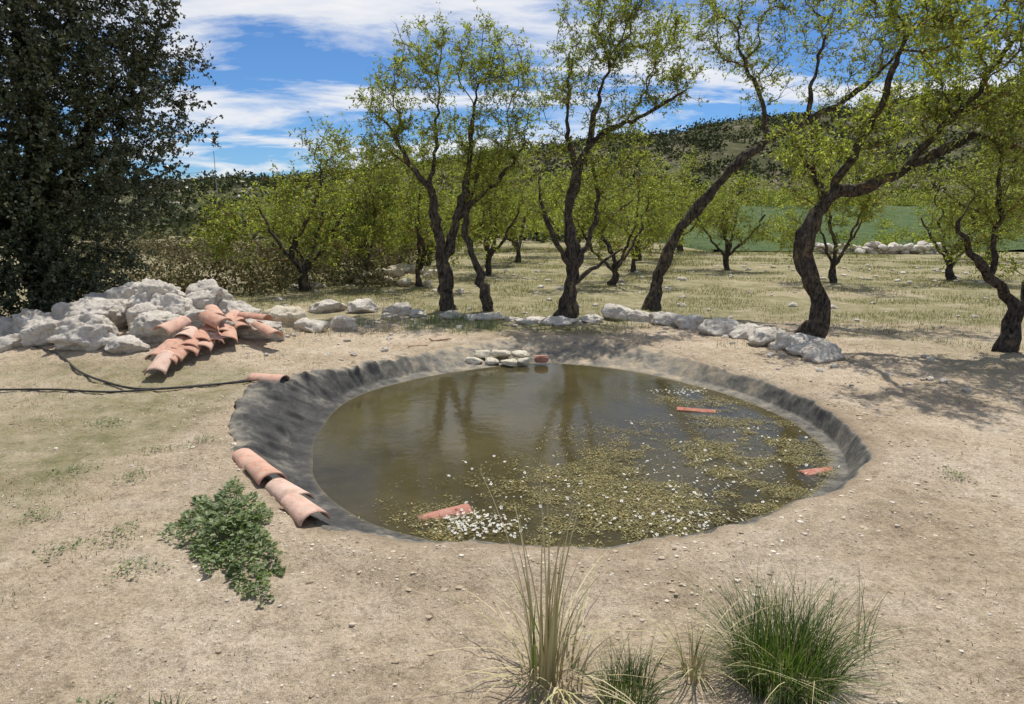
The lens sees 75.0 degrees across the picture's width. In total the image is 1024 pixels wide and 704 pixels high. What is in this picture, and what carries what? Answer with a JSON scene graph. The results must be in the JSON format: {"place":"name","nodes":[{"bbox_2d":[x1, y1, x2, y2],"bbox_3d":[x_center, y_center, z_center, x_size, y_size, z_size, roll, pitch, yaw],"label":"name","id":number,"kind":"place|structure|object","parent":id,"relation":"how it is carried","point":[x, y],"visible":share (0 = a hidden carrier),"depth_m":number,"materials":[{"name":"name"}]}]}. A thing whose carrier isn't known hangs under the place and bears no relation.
{"place":"outdoors","nodes":[
{"label":"outdoors","id":0,"kind":"place"},
{"bbox_2d":[0,236,1023,703],"bbox_3d":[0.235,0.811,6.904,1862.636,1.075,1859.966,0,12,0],"label":"ground","id":1,"kind":"structure","parent":0,"point":[320,650],"depth_m":4.05,"materials":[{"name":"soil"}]},
{"bbox_2d":[0,316,14,336],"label":"limestone boulder","id":2,"kind":"object","parent":1,"relation":"on","point":[6,327],"visible":0.3,"depth_m":10.70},
{"bbox_2d":[0,333,22,352],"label":"limestone boulder","id":3,"kind":"object","parent":1,"relation":"on","point":[10,342],"visible":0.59,"depth_m":9.16,"materials":[{"name":"stone"}]},
{"bbox_2d":[11,308,57,332],"bbox_3d":[-7.326,-0.366,10.335,0.745,0.655,0.814,0,12,0],"label":"limestone boulder","id":4,"kind":"object","parent":1,"relation":"on","point":[19,320],"visible":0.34,"depth_m":10.12,"materials":[{"name":"stone"}]},
{"bbox_2d":[17,318,59,347],"bbox_3d":[-6.423,-0.278,9.379,0.743,0.422,0.615,0,12,0],"label":"limestone boulder","id":5,"kind":"object","parent":1,"relation":"on","point":[33,332],"visible":0.61,"depth_m":9.13,"materials":[{"name":"stone"}]},
{"bbox_2d":[51,301,76,320],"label":"limestone boulder","id":6,"kind":"object","parent":1,"relation":"on","point":[60,310],"visible":0.11,"depth_m":10.22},
{"bbox_2d":[46,312,119,351],"bbox_3d":[-5.780,-0.249,9.088,0.869,0.618,0.729,-3,12,-15],"label":"limestone boulder","id":7,"kind":"object","parent":1,"relation":"on","point":[89,331],"visible":0.75,"depth_m":8.88,"materials":[{"name":"stone"}]},
{"bbox_2d":[68,296,127,329],"bbox_3d":[-6.183,-0.466,9.977,0.986,0.734,0.962,0,12,0],"label":"limestone boulder","id":8,"kind":"object","parent":1,"relation":"on","point":[114,311],"visible":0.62,"depth_m":9.78,"materials":[{"name":"stone"}]},
{"bbox_2d":[0,0,222,317],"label":"holm oak tree","id":9,"kind":"object","parent":1,"relation":"on","point":[38,194],"visible":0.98,"depth_m":11.72,"materials":[{"name":"green plant"}]},
{"bbox_2d":[104,281,141,298],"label":"limestone boulder","id":10,"kind":"object","parent":1,"relation":"on","point":[127,290],"visible":0.2,"depth_m":10.64,"materials":[{"name":"stone"}]},
{"bbox_2d":[0,379,246,392],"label":"irrigation hose","id":11,"kind":"object","parent":1,"relation":"on","point":[75,390],"visible":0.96,"depth_m":7.56,"materials":[{"name":"rubber"}]},
{"bbox_2d":[103,335,150,353],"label":"limestone boulder","id":12,"kind":"object","parent":1,"relation":"on","point":[129,344],"visible":0.98,"depth_m":8.81,"materials":[{"name":"stone"}]},
{"bbox_2d":[103,556,174,581],"bbox_3d":[-2.150,1.243,3.861,0.366,0.072,0.296,-6,13,-26],"label":"weed","id":13,"kind":"object","parent":1,"relation":"on","point":[120,567],"visible":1,"depth_m":3.83,"materials":[{"name":"green plant"}]},
{"bbox_2d":[32,346,252,389],"bbox_3d":[-5.388,0.161,8.499,4.888,0.218,0.946,4,12,21],"label":"irrigation hose","id":14,"kind":"object","parent":1,"relation":"on","point":[101,380],"visible":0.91,"depth_m":7.96,"materials":[{"name":"rubber"}]},
{"bbox_2d":[125,302,159,330],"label":"limestone boulder","id":15,"kind":"object","parent":1,"relation":"on","point":[133,312],"visible":0.44,"depth_m":9.50,"materials":[{"name":"stone"}]},
{"bbox_2d":[126,278,185,309],"bbox_3d":[-5.482,-0.796,10.343,0.865,0.723,0.878,-5,13,-24],"label":"limestone boulder","id":16,"kind":"object","parent":1,"relation":"on","point":[148,289],"visible":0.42,"depth_m":10.02,"materials":[{"name":"stone"}]},
{"bbox_2d":[126,310,186,343],"bbox_3d":[-4.978,-0.311,9.458,0.854,0.560,0.786,0,12,0],"label":"limestone boulder","id":17,"kind":"object","parent":1,"relation":"on","point":[142,325],"visible":0.5,"depth_m":9.17,"materials":[{"name":"stone"}]},
{"bbox_2d":[144,350,174,375],"bbox_3d":[-4.314,0.117,8.175,0.255,0.092,0.451,-3,33,-6],"label":"roof tile","id":18,"kind":"object","parent":1,"relation":"on","point":[161,361],"visible":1,"depth_m":8.13,"materials":[{"name":"ceramic"}]},
{"bbox_2d":[148,293,196,315],"bbox_3d":[-5.038,-0.630,9.947,0.742,0.523,0.651,0,12,0],"label":"limestone boulder","id":19,"kind":"object","parent":1,"relation":"on","point":[173,303],"visible":0.42,"depth_m":9.80,"materials":[{"name":"stone"}]},
{"bbox_2d":[169,348,178,364],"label":"roof tile","id":20,"kind":"object","parent":1,"relation":"on","point":[174,358],"visible":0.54,"depth_m":8.34,"materials":[{"name":"ceramic"}]},
{"bbox_2d":[145,339,177,359],"bbox_3d":[-4.457,-0.041,8.521,0.255,0.092,0.451,0,29,2],"label":"roof tile","id":21,"kind":"object","parent":20,"relation":"on","point":[167,344],"visible":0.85,"depth_m":8.51,"materials":[{"name":"ceramic"}]},
{"bbox_2d":[184,338,201,355],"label":"roof tile","id":22,"kind":"object","parent":1,"relation":"on","point":[192,348],"visible":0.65,"depth_m":8.70,"materials":[{"name":"ceramic"}]},
{"bbox_2d":[181,331,200,349],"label":"roof tile","id":23,"kind":"object","parent":22,"relation":"on","point":[194,341],"visible":0.73,"depth_m":8.83,"materials":[{"name":"ceramic"}]},
{"bbox_2d":[172,326,197,338],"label":"roof tile","id":24,"kind":"object","parent":23,"relation":"on","point":[189,331],"visible":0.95,"depth_m":8.99,"materials":[{"name":"ceramic"}]},
{"bbox_2d":[152,316,191,334],"bbox_3d":[-4.544,-0.380,8.945,0.260,0.093,0.460,14,26,12],"label":"roof tile","id":25,"kind":"object","parent":24,"relation":"on","point":[173,325],"visible":1,"depth_m":8.89,"materials":[{"name":"ceramic"}]},
{"bbox_2d":[197,338,215,350],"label":"roof tile","id":26,"kind":"object","parent":22,"relation":"on","point":[206,343],"visible":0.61,"depth_m":8.93,"materials":[{"name":"ceramic"}]},
{"bbox_2d":[210,330,224,343],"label":"roof tile","id":27,"kind":"object","parent":26,"relation":"on","point":[218,336],"visible":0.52,"depth_m":9.14,"materials":[{"name":"ceramic"}]},
{"bbox_2d":[198,311,231,328],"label":"roof tile","id":28,"kind":"object","parent":27,"relation":"on","point":[212,319],"visible":1,"depth_m":9.23,"materials":[{"name":"ceramic"}]},
{"bbox_2d":[186,288,225,309],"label":"limestone boulder","id":29,"kind":"object","parent":1,"relation":"on","point":[201,299],"visible":0.38,"depth_m":10.11,"materials":[{"name":"stone"}]},
{"bbox_2d":[185,279,234,300],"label":"limestone boulder","id":30,"kind":"object","parent":1,"relation":"on","point":[208,284],"visible":0.25,"depth_m":11.17,"materials":[{"name":"stone"}]},
{"bbox_2d":[183,309,237,330],"bbox_3d":[-4.493,-0.399,9.716,0.895,0.478,0.618,-6,13,-26],"label":"limestone boulder","id":31,"kind":"object","parent":1,"relation":"on","point":[192,315],"visible":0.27,"depth_m":9.46,"materials":[{"name":"stone"}]},
{"bbox_2d":[157,475,286,605],"bbox_3d":[-1.746,1.116,4.147,0.679,0.193,1.716,-10,15,-40],"label":"leafy weed","id":32,"kind":"object","parent":1,"relation":"on","point":[238,520],"visible":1,"depth_m":4.10,"materials":[{"name":"green plant"}]},
{"bbox_2d":[18,226,433,300],"bbox_3d":[-14.619,-4.497,28.190,22.737,1.730,28.842,0,12,0],"label":"dry scrub","id":33,"kind":"object","parent":1,"relation":"on","point":[280,274],"visible":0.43,"depth_m":19.49,"materials":[{"name":"green plant"}]},
{"bbox_2d":[217,299,261,319],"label":"limestone boulder","id":34,"kind":"object","parent":1,"relation":"on","point":[225,307],"visible":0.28,"depth_m":10.21,"materials":[{"name":"stone"}]},
{"bbox_2d":[232,448,267,470],"bbox_3d":[-2.116,0.857,5.381,0.218,0.080,0.386,-8,17,-38],"label":"roof tile","id":35,"kind":"object","parent":1,"relation":"on","point":[241,457],"visible":0.78,"depth_m":5.38,"materials":[{"name":"ceramic"}]},
{"bbox_2d":[236,318,284,340],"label":"limestone boulder","id":36,"kind":"object","parent":1,"relation":"on","point":[246,332],"visible":0.51,"depth_m":9.98,"materials":[{"name":"stone"}]},
{"bbox_2d":[251,321,283,336],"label":"roof tile","id":37,"kind":"object","parent":1,"relation":"on","point":[266,329],"visible":1,"depth_m":9.57,"materials":[{"name":"ceramic"}]},
{"bbox_2d":[237,312,272,320],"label":"roof tile","id":38,"kind":"object","parent":37,"relation":"on","point":[256,316],"visible":1,"depth_m":9.78,"materials":[{"name":"ceramic"}]},
{"bbox_2d":[262,305,306,327],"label":"limestone boulder","id":39,"kind":"object","parent":1,"relation":"on","point":[286,315],"visible":0.61,"depth_m":11.58,"materials":[{"name":"stone"}]},
{"bbox_2d":[179,111,400,291],"bbox_3d":[-5.981,-3.863,17.658,6.062,4.730,4.464,0,12,0],"label":"almond tree","id":40,"kind":"object","parent":1,"relation":"on","point":[318,198],"visible":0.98,"depth_m":17.37,"materials":[{"name":"green plant"}]},
{"bbox_2d":[265,478,314,502],"bbox_3d":[-1.613,0.991,4.795,0.218,0.079,0.386,-13,20,-43],"label":"roof tile","id":41,"kind":"object","parent":1,"relation":"on","point":[278,489],"visible":0.92,"depth_m":4.77,"materials":[{"name":"ceramic"}]},
{"bbox_2d":[230,186,358,273],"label":"almond tree","id":42,"kind":"object","parent":1,"relation":"on","point":[278,231],"visible":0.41,"depth_m":20.02,"materials":[{"name":"green plant"}]},
{"bbox_2d":[280,493,330,525],"bbox_3d":[-1.406,1.042,4.502,0.218,0.079,0.386,-4,14,-41],"label":"roof tile","id":43,"kind":"object","parent":1,"relation":"on","point":[299,508],"visible":1,"depth_m":4.45,"materials":[{"name":"ceramic"}]},
{"bbox_2d":[293,317,330,332],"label":"limestone boulder","id":44,"kind":"object","parent":1,"relation":"on","point":[305,324],"visible":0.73,"depth_m":11.26,"materials":[{"name":"stone"}]},
{"bbox_2d":[308,299,346,312],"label":"limestone boulder","id":45,"kind":"object","parent":1,"relation":"on","point":[326,305],"visible":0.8,"depth_m":13.94,"materials":[{"name":"stone"}]},
{"bbox_2d":[284,172,398,265],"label":"almond tree","id":46,"kind":"object","parent":1,"relation":"on","point":[336,188],"visible":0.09,"depth_m":26.22,"materials":[{"name":"green plant"}]},
{"bbox_2d":[329,315,357,330],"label":"limestone boulder","id":47,"kind":"object","parent":1,"relation":"on","point":[341,323],"visible":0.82,"depth_m":11.61,"materials":[{"name":"stone"}]},
{"bbox_2d":[291,168,404,264],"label":"almond tree","id":48,"kind":"object","parent":1,"relation":"on","point":[389,246],"visible":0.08,"depth_m":22.06,"materials":[{"name":"green plant"}]},
{"bbox_2d":[294,122,416,282],"bbox_3d":[-4.322,-4.171,19.166,3.238,4.706,3.961,-9,15,-38],"label":"almond tree","id":49,"kind":"object","parent":1,"relation":"on","point":[359,204],"visible":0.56,"depth_m":18.52,"materials":[{"name":"green plant"}]},
{"bbox_2d":[346,298,379,312],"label":"limestone boulder","id":50,"kind":"object","parent":1,"relation":"on","point":[366,305],"visible":0.88,"depth_m":13.85,"materials":[{"name":"stone"}]},
{"bbox_2d":[310,263,437,290],"bbox_3d":[-3.818,-2.146,19.286,3.940,0.745,3.124,0,12,0],"label":"rubble heap","id":51,"kind":"object","parent":1,"relation":"on","point":[400,270],"visible":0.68,"depth_m":19.38,"materials":[{"name":"stone"}]},
{"bbox_2d":[381,302,412,315],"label":"limestone boulder","id":52,"kind":"object","parent":1,"relation":"on","point":[404,308],"visible":0.68,"depth_m":13.51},
{"bbox_2d":[355,143,474,265],"bbox_3d":[-3.484,-5.863,26.635,4.523,5.045,5.971,11,16,43],"label":"almond tree","id":53,"kind":"object","parent":1,"relation":"on","point":[448,178],"visible":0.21,"depth_m":26.61,"materials":[{"name":"green plant"}]},
{"bbox_2d":[376,136,505,286],"bbox_3d":[-2.497,-3.668,18.396,2.953,4.078,5.173,-7,13,-29],"label":"almond tree","id":54,"kind":"object","parent":1,"relation":"on","point":[418,227],"visible":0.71,"depth_m":18.14,"materials":[{"name":"green plant"}]},
{"bbox_2d":[345,0,556,310],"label":"almond tree","id":55,"kind":"object","parent":1,"relation":"on","point":[445,251],"visible":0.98,"depth_m":13.52,"materials":[{"name":"green plant"}]},
{"bbox_2d":[454,129,531,311],"bbox_3d":[-0.408,-2.717,14.210,1.584,3.863,1.678,-3,12,-16],"label":"almond tree","id":56,"kind":"object","parent":1,"relation":"on","point":[485,296],"visible":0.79,"depth_m":13.94,"materials":[{"name":"green plant"}]},
{"bbox_2d":[426,152,563,275],"bbox_3d":[-0.616,-4.590,22.835,4.047,4.085,5.611,10,15,40],"label":"almond tree","id":57,"kind":"object","parent":1,"relation":"on","point":[487,228],"visible":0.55,"depth_m":22.06,"materials":[{"name":"green plant"}]},
{"bbox_2d":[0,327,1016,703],"bbox_3d":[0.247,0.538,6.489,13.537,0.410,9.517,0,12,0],"label":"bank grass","id":58,"kind":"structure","parent":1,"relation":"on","point":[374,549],"depth_m":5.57,"materials":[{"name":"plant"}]},
{"bbox_2d":[1,335,1023,702],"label":"straw litter","id":59,"kind":"object","parent":1,"relation":"on","point":[281,563],"visible":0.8,"depth_m":3.79,"materials":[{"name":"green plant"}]},
{"bbox_2d":[472,149,555,261],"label":"almond tree","id":60,"kind":"object","parent":1,"relation":"on","point":[516,243],"visible":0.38,"depth_m":28.51,"materials":[{"name":"green plant"}]},
{"bbox_2d":[282,306,746,346],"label":"rim grass tufts","id":61,"kind":"object","parent":1,"relation":"on","point":[439,318],"visible":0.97,"depth_m":12.02,"materials":[{"name":"green plant"}]},
{"bbox_2d":[479,463,610,687],"bbox_3d":[0.170,0.943,2.914,0.502,0.999,0.593,-4,12,-20],"label":"dry grass tuft","id":62,"kind":"object","parent":1,"relation":"on","point":[551,636],"visible":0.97,"depth_m":2.87,"materials":[{"name":"plant"}]},
{"bbox_2d":[403,549,692,703],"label":"dry grass tuft","id":63,"kind":"object","parent":1,"relation":"on","point":[554,695],"visible":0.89,"depth_m":2.87,"materials":[{"name":"plant"}]},
{"bbox_2d":[228,335,873,548],"bbox_3d":[0.136,0.722,7.526,6.129,0.766,7.041,-5,13,-23],"label":"pond liner","id":64,"kind":"object","parent":1,"relation":"on","point":[277,425],"visible":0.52,"depth_m":7.68,"materials":[{"name":"plastic"}]},
{"bbox_2d":[244,458,286,484],"bbox_3d":[-1.891,0.891,5.084,0.218,0.079,0.386,-2,13,-40],"label":"roof tile","id":65,"kind":"object","parent":64,"relation":"on","point":[258,470],"visible":1,"depth_m":5.03,"materials":[{"name":"ceramic"}]},
{"bbox_2d":[247,373,289,381],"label":"roof tile","id":66,"kind":"object","parent":64,"relation":"on","point":[264,377],"visible":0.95,"depth_m":7.75,"materials":[{"name":"ceramic"}]},
{"bbox_2d":[416,503,472,520],"bbox_3d":[-0.500,1.231,4.999,0.405,0.084,0.229,-12,30,-22],"label":"roof tile","id":67,"kind":"object","parent":64,"relation":"on","point":[460,509],"visible":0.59,"depth_m":5.00,"materials":[{"name":"ceramic"}]},
{"bbox_2d":[537,316,579,325],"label":"border stone","id":68,"kind":"object","parent":1,"relation":"on","point":[557,320],"visible":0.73,"depth_m":12.35,"materials":[{"name":"stone"}]},
{"bbox_2d":[517,163,616,242],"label":"almond tree","id":69,"kind":"object","parent":1,"relation":"on","point":[567,186],"visible":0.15,"depth_m":32.22,"materials":[{"name":"green plant"}]},
{"bbox_2d":[127,263,1012,391],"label":"scattered stones","id":70,"kind":"object","parent":1,"relation":"on","point":[833,365],"visible":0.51,"depth_m":14.00,"materials":[{"name":"stone"}]},
{"bbox_2d":[556,172,660,248],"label":"almond tree","id":71,"kind":"object","parent":1,"relation":"on","point":[614,197],"visible":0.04,"depth_m":39.25,"materials":[{"name":"green plant"}]},
{"bbox_2d":[527,159,702,285],"bbox_3d":[3.007,-3.696,19.386,5.428,3.640,4.112,-1,12,-4],"label":"almond tree","id":72,"kind":"object","parent":1,"relation":"on","point":[606,222],"visible":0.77,"depth_m":18.97,"materials":[{"name":"green plant"}]},
{"bbox_2d":[521,0,709,317],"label":"almond tree","id":73,"kind":"object","parent":1,"relation":"on","point":[572,256],"visible":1,"depth_m":12.44,"materials":[{"name":"green plant"}]},
{"bbox_2d":[601,303,631,320],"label":"border stone","id":74,"kind":"object","parent":1,"relation":"on","point":[610,311],"visible":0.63,"depth_m":12.84,"materials":[{"name":"stone"}]},
{"bbox_2d":[550,628,696,703],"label":"green grass tuft","id":75,"kind":"object","parent":1,"relation":"on","point":[629,684],"visible":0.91,"depth_m":2.81,"materials":[{"name":"plant"}]},
{"bbox_2d":[581,151,689,260],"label":"almond tree","id":76,"kind":"object","parent":1,"relation":"on","point":[639,258],"visible":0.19,"depth_m":29.39,"materials":[{"name":"green plant"}]},
{"bbox_2d":[626,310,649,322],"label":"border stone","id":77,"kind":"object","parent":1,"relation":"on","point":[635,315],"visible":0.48,"depth_m":12.71,"materials":[{"name":"stone"}]},
{"bbox_2d":[606,151,688,271],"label":"almond tree","id":78,"kind":"object","parent":1,"relation":"on","point":[659,225],"visible":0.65,"depth_m":22.73,"materials":[{"name":"green plant"}]},
{"bbox_2d":[648,311,682,325],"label":"border stone","id":79,"kind":"object","parent":1,"relation":"on","point":[662,318],"visible":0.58,"depth_m":12.32,"materials":[{"name":"stone"}]},
{"bbox_2d":[637,145,735,251],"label":"almond tree","id":80,"kind":"object","parent":1,"relation":"on","point":[679,246],"visible":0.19,"depth_m":35.90,"materials":[{"name":"green plant"}]},
{"bbox_2d":[673,314,704,328],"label":"border stone","id":81,"kind":"object","parent":1,"relation":"on","point":[692,321],"visible":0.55,"depth_m":11.96,"materials":[{"name":"stone"}]},
{"bbox_2d":[697,317,740,336],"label":"border stone","id":82,"kind":"object","parent":1,"relation":"on","point":[720,326],"visible":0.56,"depth_m":11.34,"materials":[{"name":"stone"}]},
{"bbox_2d":[609,585,830,702],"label":"dry grass tuft","id":83,"kind":"object","parent":1,"relation":"on","point":[692,663],"visible":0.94,"depth_m":2.93,"materials":[{"name":"plant"}]},
{"bbox_2d":[654,166,788,269],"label":"almond tree","id":84,"kind":"object","parent":1,"relation":"on","point":[728,208],"visible":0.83,"depth_m":24.19,"materials":[{"name":"green plant"}]},
{"bbox_2d":[728,323,763,339],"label":"border stone","id":85,"kind":"object","parent":1,"relation":"on","point":[741,331],"visible":0.58,"depth_m":10.97,"materials":[{"name":"stone"}]},
{"bbox_2d":[746,327,788,345],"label":"border stone","id":86,"kind":"object","parent":1,"relation":"on","point":[763,336],"visible":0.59,"depth_m":10.40,"materials":[{"name":"stone"}]},
{"bbox_2d":[768,333,814,350],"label":"border stone","id":87,"kind":"object","parent":1,"relation":"on","point":[782,341],"visible":0.49,"depth_m":10.07,"materials":[{"name":"stone"}]},
{"bbox_2d":[629,545,962,703],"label":"green grass tuft","id":88,"kind":"object","parent":1,"relation":"on","point":[794,651],"visible":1,"depth_m":2.90,"materials":[{"name":"plant"}]},
{"bbox_2d":[785,338,841,355],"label":"border stone","id":89,"kind":"object","parent":1,"relation":"on","point":[794,348],"visible":0.63,"depth_m":9.70,"materials":[{"name":"stone"}]},
{"bbox_2d":[801,346,844,363],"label":"border stone","id":90,"kind":"object","parent":1,"relation":"on","point":[813,354],"visible":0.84,"depth_m":9.34,"materials":[{"name":"stone"}]},
{"bbox_2d":[641,0,1005,310],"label":"almond tree","id":91,"kind":"object","parent":1,"relation":"on","point":[652,301],"visible":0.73,"depth_m":13.27,"materials":[{"name":"green plant"}]},
{"bbox_2d":[768,141,926,282],"bbox_3d":[9.421,-4.094,19.726,3.700,4.319,4.885,2,12,10],"label":"almond tree","id":92,"kind":"object","parent":1,"relation":"on","point":[864,207],"visible":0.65,"depth_m":19.21,"materials":[{"name":"green plant"}]},
{"bbox_2d":[828,573,893,648],"bbox_3d":[1.654,1.182,3.183,0.276,0.454,0.333,9,15,39],"label":"dry grass tuft","id":93,"kind":"object","parent":1,"relation":"on","point":[858,603],"visible":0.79,"depth_m":3.19,"materials":[{"name":"plant"}]},
{"bbox_2d":[814,241,941,253],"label":"dry stone wall","id":94,"kind":"structure","parent":1,"relation":"on","point":[873,247],"depth_m":34.84,"materials":[{"name":"stone"}]},
{"bbox_2d":[760,0,1023,338],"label":"almond tree","id":95,"kind":"object","parent":1,"relation":"on","point":[816,323],"visible":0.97,"depth_m":9.72,"materials":[{"name":"green plant"}]},
{"bbox_2d":[880,149,1023,279],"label":"almond tree","id":96,"kind":"object","parent":1,"relation":"on","point":[949,273],"visible":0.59,"depth_m":20.20,"materials":[{"name":"green plant"}]},
{"bbox_2d":[918,63,1023,352],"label":"almond tree","id":97,"kind":"object","parent":1,"relation":"on","point":[1009,339],"visible":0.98,"depth_m":9.61,"materials":[{"name":"green plant"}]},
{"bbox_2d":[923,135,1023,258],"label":"almond tree","id":98,"kind":"object","parent":1,"relation":"on","point":[962,225],"visible":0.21,"depth_m":30.14,"materials":[{"name":"green plant"}]},
{"bbox_2d":[0,0,1023,185],"label":"sky","id":99,"kind":"structure","parent":0,"point":[276,62],"materials":[{"name":"blue"}]},
{"bbox_2d":[1,248,1023,350],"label":"meadow grass","id":100,"kind":"structure","parent":0,"point":[756,259],"depth_m":18.35,"materials":[{"name":"plant"}]},
{"bbox_2d":[1,94,1023,236],"bbox_3d":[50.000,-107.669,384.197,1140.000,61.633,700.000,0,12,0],"label":"hill","id":101,"kind":"structure","parent":0,"point":[735,148],"depth_m":125.93,"materials":[{"name":"plant"}]},
{"bbox_2d":[2,83,1023,242],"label":"hillside scrub","id":102,"kind":"object","parent":101,"relation":"on","point":[228,182],"visible":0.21,"depth_m":118.47,"materials":[{"name":"green plant"}]},
{"bbox_2d":[313,363,827,547],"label":"pond water","id":103,"kind":"structure","parent":0,"point":[368,446],"depth_m":6.42,"materials":[{"name":"liquid"}]},
{"bbox_2d":[350,382,840,547],"bbox_3d":[1.355,0.962,6.286,3.121,0.107,5.495,9,15,38],"label":"water crowfoot","id":104,"kind":"object","parent":103,"relation":"on","point":[638,498],"visible":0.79,"depth_m":5.41,"materials":[{"name":"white plant"}]},
{"bbox_2d":[620,205,1023,251],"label":"green field","id":105,"kind":"structure","parent":0,"point":[908,219],"depth_m":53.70,"materials":[{"name":"plant"}]},
{"bbox_2d":[217,165,953,236],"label":"distant trees","id":106,"kind":"object","parent":105,"relation":"on","point":[774,201],"visible":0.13,"depth_m":69.72,"materials":[{"name":"green plant"}]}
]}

